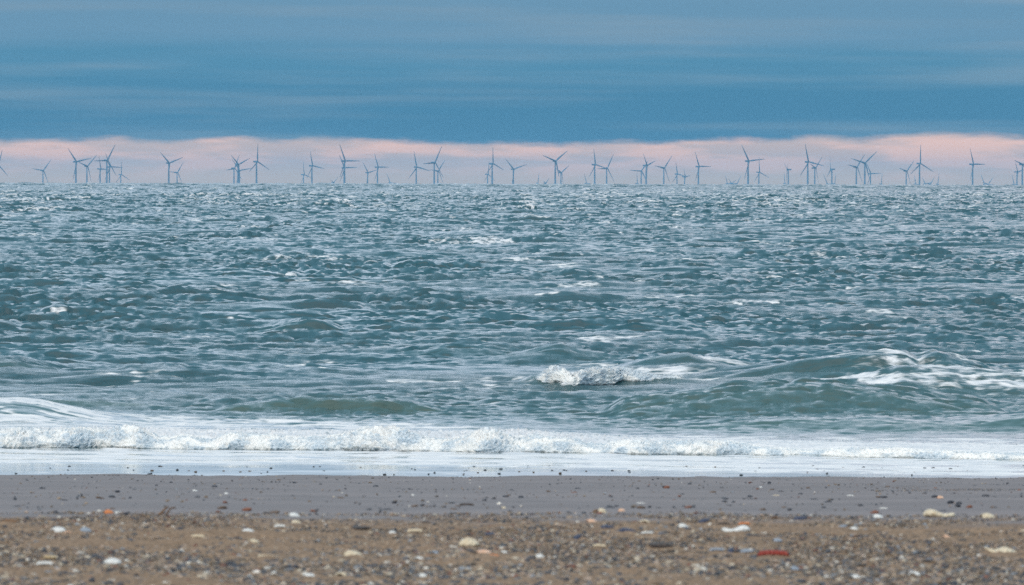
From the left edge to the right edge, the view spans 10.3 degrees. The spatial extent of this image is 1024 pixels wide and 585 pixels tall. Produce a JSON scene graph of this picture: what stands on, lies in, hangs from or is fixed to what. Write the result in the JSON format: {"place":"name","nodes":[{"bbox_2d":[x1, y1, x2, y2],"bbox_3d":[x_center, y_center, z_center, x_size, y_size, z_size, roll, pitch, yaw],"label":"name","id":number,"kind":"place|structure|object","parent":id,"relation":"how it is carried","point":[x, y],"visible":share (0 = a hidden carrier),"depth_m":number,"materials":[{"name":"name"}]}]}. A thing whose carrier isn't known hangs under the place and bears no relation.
{"place":"outdoors","nodes":[
{"label":"outdoors","id":0,"kind":"place"},
{"bbox_2d":[459,503,474,505],"bbox_3d":[-0.303,1.421,38.135,0.108,0.017,0.024,0,1,0],"label":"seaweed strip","id":1,"kind":"object","parent":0,"point":[462,504],"visible":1,"depth_m":38.13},
{"bbox_2d":[0,182,1023,477],"bbox_3d":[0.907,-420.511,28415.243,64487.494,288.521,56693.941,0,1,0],"label":"sea","id":2,"kind":"structure","parent":0,"point":[810,316],"depth_m":153.71,"materials":[{"name":"liquid"}]},
{"bbox_2d":[32,160,50,182],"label":"wind turbine","id":3,"kind":"object","parent":2,"relation":"in","point":[42,173],"visible":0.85,"depth_m":32797.71,"materials":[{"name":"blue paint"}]},
{"bbox_2d":[68,149,90,182],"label":"wind turbine","id":4,"kind":"object","parent":2,"relation":"in","point":[75,171],"visible":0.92,"depth_m":25345.09,"materials":[{"name":"blue paint"}]},
{"bbox_2d":[79,155,96,182],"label":"wind turbine","id":5,"kind":"object","parent":2,"relation":"in","point":[86,166],"visible":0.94,"depth_m":28751.92,"materials":[{"name":"blue paint"}]},
{"bbox_2d":[97,159,105,182],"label":"wind turbine","id":6,"kind":"object","parent":2,"relation":"in","point":[100,168],"visible":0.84,"depth_m":31180.82,"materials":[{"name":"blue paint"}]},
{"bbox_2d":[96,145,115,182],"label":"wind turbine","id":7,"kind":"object","parent":2,"relation":"in","point":[106,160],"visible":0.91,"depth_m":24271.74,"materials":[{"name":"blue paint"}]},
{"bbox_2d":[105,153,122,182],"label":"wind turbine","id":8,"kind":"object","parent":2,"relation":"in","point":[109,166],"visible":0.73,"depth_m":29316.59,"materials":[{"name":"blue paint"}]},
{"bbox_2d":[116,162,128,182],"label":"wind turbine","id":9,"kind":"object","parent":2,"relation":"in","point":[121,174],"visible":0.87,"depth_m":37183.37,"materials":[{"name":"blue paint"}]},
{"bbox_2d":[160,152,182,182],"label":"wind turbine","id":10,"kind":"object","parent":2,"relation":"in","point":[168,162],"visible":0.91,"depth_m":26196.66,"materials":[{"name":"blue paint"}]},
{"bbox_2d":[173,163,182,182],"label":"wind turbine","id":11,"kind":"object","parent":2,"relation":"in","point":[178,174],"visible":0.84,"depth_m":34672.00,"materials":[{"name":"blue paint"}]},
{"bbox_2d":[228,157,240,182],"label":"wind turbine","id":12,"kind":"object","parent":2,"relation":"in","point":[233,168],"visible":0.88,"depth_m":30307.80,"materials":[{"name":"blue paint"}]},
{"bbox_2d":[232,157,249,182],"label":"wind turbine","id":13,"kind":"object","parent":2,"relation":"in","point":[237,164],"visible":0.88,"depth_m":27249.11,"materials":[{"name":"blue paint"}]},
{"bbox_2d":[232,159,251,182],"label":"wind turbine","id":14,"kind":"object","parent":2,"relation":"in","point":[240,170],"visible":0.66,"depth_m":32550.28,"materials":[{"name":"blue paint"}]},
{"bbox_2d":[249,147,267,182],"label":"wind turbine","id":15,"kind":"object","parent":2,"relation":"in","point":[257,161],"visible":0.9,"depth_m":25028.19,"materials":[{"name":"blue paint"}]},
{"bbox_2d":[307,152,323,183],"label":"wind turbine","id":16,"kind":"object","parent":2,"relation":"in","point":[312,165],"visible":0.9,"depth_m":28129.18,"materials":[{"name":"blue paint"}]},
{"bbox_2d":[340,146,355,182],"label":"wind turbine","id":17,"kind":"object","parent":2,"relation":"in","point":[344,160],"visible":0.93,"depth_m":24431.28,"materials":[{"name":"blue paint"}]},
{"bbox_2d":[339,155,356,182],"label":"wind turbine","id":18,"kind":"object","parent":2,"relation":"in","point":[343,171],"visible":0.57,"depth_m":29827.02,"materials":[{"name":"blue paint"}]},
{"bbox_2d":[363,163,375,183],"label":"wind turbine","id":19,"kind":"object","parent":2,"relation":"in","point":[367,172],"visible":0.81,"depth_m":34398.00,"materials":[{"name":"blue paint"}]},
{"bbox_2d":[374,153,385,182],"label":"wind turbine","id":20,"kind":"object","parent":2,"relation":"in","point":[377,167],"visible":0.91,"depth_m":29152.76,"materials":[{"name":"blue paint"}]},
{"bbox_2d":[409,153,428,183],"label":"wind turbine","id":21,"kind":"object","parent":2,"relation":"in","point":[415,167],"visible":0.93,"depth_m":28995.08,"materials":[{"name":"blue paint"}]},
{"bbox_2d":[424,149,442,183],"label":"wind turbine","id":22,"kind":"object","parent":2,"relation":"in","point":[434,168],"visible":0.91,"depth_m":25348.35,"materials":[{"name":"blue paint"}]},
{"bbox_2d":[430,162,443,182],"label":"wind turbine","id":23,"kind":"object","parent":2,"relation":"in","point":[437,171],"visible":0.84,"depth_m":32537.62,"materials":[{"name":"blue paint"}]},
{"bbox_2d":[487,158,502,183],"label":"wind turbine","id":24,"kind":"object","parent":2,"relation":"in","point":[492,170],"visible":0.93,"depth_m":26159.88,"materials":[{"name":"blue paint"}]},
{"bbox_2d":[0,363,1023,458],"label":"surf foam","id":25,"kind":"object","parent":2,"relation":"on","point":[393,437],"visible":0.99,"depth_m":83.38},
{"bbox_2d":[506,160,526,183],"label":"wind turbine","id":26,"kind":"object","parent":2,"relation":"in","point":[513,169],"visible":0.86,"depth_m":30733.34,"materials":[{"name":"blue paint"}]},
{"bbox_2d":[543,151,566,183],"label":"wind turbine","id":27,"kind":"object","parent":2,"relation":"in","point":[553,160],"visible":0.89,"depth_m":24144.80,"materials":[{"name":"blue paint"}]},
{"bbox_2d":[589,153,606,183],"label":"wind turbine","id":28,"kind":"object","parent":2,"relation":"in","point":[595,164],"visible":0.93,"depth_m":26686.17,"materials":[{"name":"blue paint"}]},
{"bbox_2d":[598,154,613,183],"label":"wind turbine","id":29,"kind":"object","parent":2,"relation":"in","point":[606,170],"visible":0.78,"depth_m":29630.54,"materials":[{"name":"blue paint"}]},
{"bbox_2d":[632,160,648,183],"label":"wind turbine","id":30,"kind":"object","parent":2,"relation":"in","point":[641,173],"visible":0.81,"depth_m":32114.20,"materials":[{"name":"blue paint"}]},
{"bbox_2d":[643,154,654,183],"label":"wind turbine","id":31,"kind":"object","parent":2,"relation":"in","point":[646,165],"visible":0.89,"depth_m":27309.52,"materials":[{"name":"blue paint"}]},
{"bbox_2d":[657,156,671,183],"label":"wind turbine","id":32,"kind":"object","parent":2,"relation":"in","point":[663,168],"visible":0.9,"depth_m":29239.48,"materials":[{"name":"blue paint"}]},
{"bbox_2d":[673,165,685,183],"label":"wind turbine","id":33,"kind":"object","parent":2,"relation":"in","point":[676,174],"visible":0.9,"depth_m":35208.68,"materials":[{"name":"blue paint"}]},
{"bbox_2d":[695,153,710,183],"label":"wind turbine","id":34,"kind":"object","parent":2,"relation":"in","point":[698,166],"visible":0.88,"depth_m":28040.54,"materials":[{"name":"blue paint"}]},
{"bbox_2d":[742,146,762,183],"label":"wind turbine","id":35,"kind":"object","parent":2,"relation":"in","point":[747,161],"visible":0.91,"depth_m":23974.43,"materials":[{"name":"blue paint"}]},
{"bbox_2d":[755,163,768,183],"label":"wind turbine","id":36,"kind":"object","parent":2,"relation":"in","point":[759,172],"visible":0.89,"depth_m":33193.58,"materials":[{"name":"blue paint"}]},
{"bbox_2d":[784,163,791,183],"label":"wind turbine","id":37,"kind":"object","parent":2,"relation":"in","point":[787,169],"visible":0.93,"depth_m":30477.01,"materials":[{"name":"blue paint"}]},
{"bbox_2d":[801,145,822,183],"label":"wind turbine","id":38,"kind":"object","parent":2,"relation":"in","point":[808,161],"visible":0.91,"depth_m":24420.81,"materials":[{"name":"blue paint"}]},
{"bbox_2d":[811,159,820,183],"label":"wind turbine","id":39,"kind":"object","parent":2,"relation":"in","point":[814,167],"visible":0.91,"depth_m":29037.85,"materials":[{"name":"blue paint"}]},
{"bbox_2d":[827,164,834,183],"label":"wind turbine","id":40,"kind":"object","parent":2,"relation":"in","point":[831,174],"visible":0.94,"depth_m":30093.78,"materials":[{"name":"blue paint"}]},
{"bbox_2d":[849,154,864,184],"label":"wind turbine","id":41,"kind":"object","parent":2,"relation":"in","point":[856,167],"visible":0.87,"depth_m":28100.41,"materials":[{"name":"blue paint"}]},
{"bbox_2d":[851,152,875,183],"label":"wind turbine","id":42,"kind":"object","parent":2,"relation":"in","point":[867,160],"visible":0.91,"depth_m":25032.13,"materials":[{"name":"blue paint"}]},
{"bbox_2d":[867,165,879,184],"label":"wind turbine","id":43,"kind":"object","parent":2,"relation":"in","point":[870,173],"visible":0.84,"depth_m":34379.51,"materials":[{"name":"blue paint"}]},
{"bbox_2d":[900,161,913,184],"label":"wind turbine","id":44,"kind":"object","parent":2,"relation":"in","point":[906,171],"visible":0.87,"depth_m":31578.41,"materials":[{"name":"blue paint"}]},
{"bbox_2d":[912,145,931,184],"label":"wind turbine","id":45,"kind":"object","parent":2,"relation":"in","point":[920,163],"visible":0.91,"depth_m":25393.67,"materials":[{"name":"blue paint"}]},
{"bbox_2d":[969,149,984,184],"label":"wind turbine","id":46,"kind":"object","parent":2,"relation":"in","point":[972,164],"visible":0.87,"depth_m":25807.60,"materials":[{"name":"blue paint"}]},
{"bbox_2d":[1014,162,1021,184],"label":"wind turbine","id":47,"kind":"object","parent":2,"relation":"in","point":[1017,171],"visible":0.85,"depth_m":32255.46,"materials":[{"name":"blue paint"}]},
{"bbox_2d":[1015,160,1023,184],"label":"wind turbine","id":48,"kind":"object","parent":2,"relation":"in","point":[1022,164],"visible":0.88,"depth_m":25917.67,"materials":[{"name":"blue paint"}]},
{"bbox_2d":[0,474,1023,584],"bbox_3d":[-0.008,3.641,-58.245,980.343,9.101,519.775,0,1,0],"label":"beach","id":49,"kind":"structure","parent":0,"point":[146,498],"depth_m":36.07,"materials":[{"name":"sand"}]},
{"bbox_2d":[36,561,53,564],"bbox_3d":[-2.400,1.390,29.222,0.091,0.019,0.020,0,1,-3],"label":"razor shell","id":50,"kind":"object","parent":49,"relation":"on","point":[44,562],"visible":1,"depth_m":29.21},
{"bbox_2d":[43,555,58,558],"bbox_3d":[-2.413,1.384,29.774,0.087,0.020,0.069,0,1,-17],"label":"beach stone","id":51,"kind":"object","parent":49,"relation":"on","point":[49,557],"visible":1,"depth_m":29.75,"materials":[{"name":"beige stone"}]},
{"bbox_2d":[50,527,65,531],"bbox_3d":[-2.571,1.341,32.234,0.083,0.026,0.096,-14,17,-28],"label":"seashell","id":52,"kind":"object","parent":49,"relation":"on","point":[57,529],"visible":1,"depth_m":32.21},
{"bbox_2d":[80,527,90,531],"bbox_3d":[-2.411,1.340,32.164,0.073,0.025,0.084,0,1,-6],"label":"seashell","id":53,"kind":"object","parent":49,"relation":"on","point":[84,529],"visible":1,"depth_m":32.14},
{"bbox_2d":[103,509,112,513],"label":"seashell","id":54,"kind":"object","parent":49,"relation":"on","point":[107,511],"visible":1,"depth_m":34.85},
{"bbox_2d":[104,558,121,563],"bbox_3d":[-2.059,1.386,29.397,0.091,0.030,0.105,0,1,17],"label":"seashell","id":55,"kind":"object","parent":49,"relation":"on","point":[112,561],"visible":1,"depth_m":29.36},
{"bbox_2d":[158,506,175,515],"bbox_3d":[-2.092,1.326,34.524,0.114,0.062,0.035,0,1,-14],"label":"driftwood twig","id":56,"kind":"object","parent":49,"relation":"on","point":[162,511],"visible":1,"depth_m":34.52,"materials":[{"name":"grey wood"}]},
{"bbox_2d":[242,507,251,510],"bbox_3d":[-1.691,1.383,36.243,0.074,0.028,0.044,-6,8,17],"label":"pebble","id":57,"kind":"object","parent":49,"relation":"on","point":[247,509],"visible":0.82,"depth_m":36.23,"materials":[{"name":"stone"}]},
{"bbox_2d":[287,512,299,515],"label":"seashell","id":58,"kind":"object","parent":49,"relation":"on","point":[293,514],"visible":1,"depth_m":34.19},
{"bbox_2d":[335,572,346,575],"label":"seashell","id":59,"kind":"object","parent":49,"relation":"on","point":[342,573],"visible":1,"depth_m":28.55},
{"bbox_2d":[343,550,361,555],"bbox_3d":[-0.844,1.381,30.152,0.106,0.031,0.122,0,1,-6],"label":"seashell","id":60,"kind":"object","parent":49,"relation":"on","point":[350,552],"visible":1,"depth_m":30.12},
{"bbox_2d":[352,526,370,529],"bbox_3d":[-0.865,1.352,32.693,0.113,0.022,0.094,0,1,-6],"label":"beach stone","id":61,"kind":"object","parent":49,"relation":"on","point":[360,527],"visible":1,"depth_m":32.66,"materials":[{"name":"grey stone"}]},
{"bbox_2d":[407,529,422,531],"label":"razor shell","id":62,"kind":"object","parent":49,"relation":"on","point":[414,530],"visible":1,"depth_m":32.45},
{"bbox_2d":[458,538,479,545],"bbox_3d":[-0.231,1.363,31.127,0.115,0.042,0.133,0,1,9],"label":"seashell","id":63,"kind":"object","parent":49,"relation":"on","point":[468,541],"visible":1,"depth_m":31.08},
{"bbox_2d":[477,549,491,552],"bbox_3d":[-0.152,1.381,30.308,0.084,0.024,0.097,-12,14,-17],"label":"seashell","id":64,"kind":"object","parent":49,"relation":"on","point":[483,551],"visible":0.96,"depth_m":30.29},
{"bbox_2d":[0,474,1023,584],"bbox_3d":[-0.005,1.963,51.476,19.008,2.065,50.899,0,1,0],"label":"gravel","id":65,"kind":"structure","parent":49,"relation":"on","point":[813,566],"depth_m":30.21,"materials":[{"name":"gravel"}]},
{"bbox_2d":[573,534,581,538],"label":"mussel shell","id":66,"kind":"object","parent":49,"relation":"on","point":[578,536],"visible":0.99,"depth_m":31.83},
{"bbox_2d":[598,508,606,512],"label":"seashell","id":67,"kind":"object","parent":49,"relation":"on","point":[602,510],"visible":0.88,"depth_m":35.40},
{"bbox_2d":[600,525,613,527],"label":"mussel shell","id":68,"kind":"object","parent":49,"relation":"on","point":[605,526],"visible":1,"depth_m":32.81},
{"bbox_2d":[618,528,635,531],"bbox_3d":[0.657,1.352,32.398,0.104,0.025,0.051,0,1,6],"label":"mussel shell","id":69,"kind":"object","parent":49,"relation":"on","point":[624,529],"visible":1,"depth_m":32.38},
{"bbox_2d":[649,542,672,547],"bbox_3d":[0.809,1.376,30.948,0.132,0.038,0.113,0,1,0],"label":"beach stone","id":70,"kind":"object","parent":49,"relation":"on","point":[659,544],"visible":1,"depth_m":30.91,"materials":[{"name":"grey stone"}]},
{"bbox_2d":[677,523,687,526],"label":"seashell","id":71,"kind":"object","parent":49,"relation":"on","point":[682,525],"visible":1,"depth_m":32.89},
{"bbox_2d":[698,518,710,522],"bbox_3d":[1.132,1.344,33.568,0.089,0.020,0.043,-19,22,-21],"label":"mussel shell","id":72,"kind":"object","parent":49,"relation":"on","point":[704,520],"visible":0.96,"depth_m":33.56},
{"bbox_2d":[709,548,724,550],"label":"razor shell","id":73,"kind":"object","parent":49,"relation":"on","point":[714,549],"visible":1,"depth_m":30.70},
{"bbox_2d":[721,525,750,531],"bbox_3d":[1.276,1.348,32.405,0.167,0.049,0.100,0,1,3],"label":"oyster shell","id":74,"kind":"object","parent":49,"relation":"on","point":[744,528],"visible":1,"depth_m":32.37},
{"bbox_2d":[740,549,753,552],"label":"mussel shell","id":75,"kind":"object","parent":49,"relation":"on","point":[745,550],"visible":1,"depth_m":30.64},
{"bbox_2d":[772,538,781,541],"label":"seashell","id":76,"kind":"object","parent":49,"relation":"on","point":[777,540],"visible":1,"depth_m":31.57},
{"bbox_2d":[793,516,807,519],"bbox_3d":[1.720,1.346,33.991,0.097,0.024,0.047,-12,14,-17],"label":"mussel shell","id":77,"kind":"object","parent":49,"relation":"on","point":[799,517],"visible":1,"depth_m":33.98},
{"bbox_2d":[872,514,883,517],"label":"seashell","id":78,"kind":"object","parent":49,"relation":"on","point":[878,516],"visible":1,"depth_m":34.58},
{"bbox_2d":[908,571,920,575],"bbox_3d":[2.054,1.431,28.995,0.069,0.022,0.060,1,1,33],"label":"seashell","id":79,"kind":"object","parent":49,"relation":"on","point":[916,573],"visible":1,"depth_m":28.98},
{"bbox_2d":[923,509,954,516],"bbox_3d":[2.603,1.349,34.667,0.201,0.060,0.150,0,1,0],"label":"oyster shell","id":80,"kind":"object","parent":49,"relation":"on","point":[930,513],"visible":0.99,"depth_m":34.61},
{"bbox_2d":[979,513,994,517],"bbox_3d":[2.896,1.357,34.635,0.093,0.030,0.107,0,1,-11],"label":"seashell","id":81,"kind":"object","parent":49,"relation":"on","point":[986,515],"visible":1,"depth_m":34.60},
{"bbox_2d":[985,547,1015,552],"bbox_3d":[2.639,1.395,30.728,0.162,0.045,0.121,1,1,23],"label":"oyster shell","id":82,"kind":"object","parent":49,"relation":"on","point":[1004,549],"visible":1,"depth_m":30.70},
{"bbox_2d":[0,0,1023,184],"label":"sky","id":83,"kind":"structure","parent":0,"point":[206,83],"materials":[{"name":"blue"}]},
{"bbox_2d":[757,550,789,555],"bbox_3d":[1.397,1.392,30.392,0.175,0.031,0.040,0,1,3],"label":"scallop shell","id":84,"kind":"object","parent":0,"point":[773,552],"visible":1,"depth_m":30.38}
]}

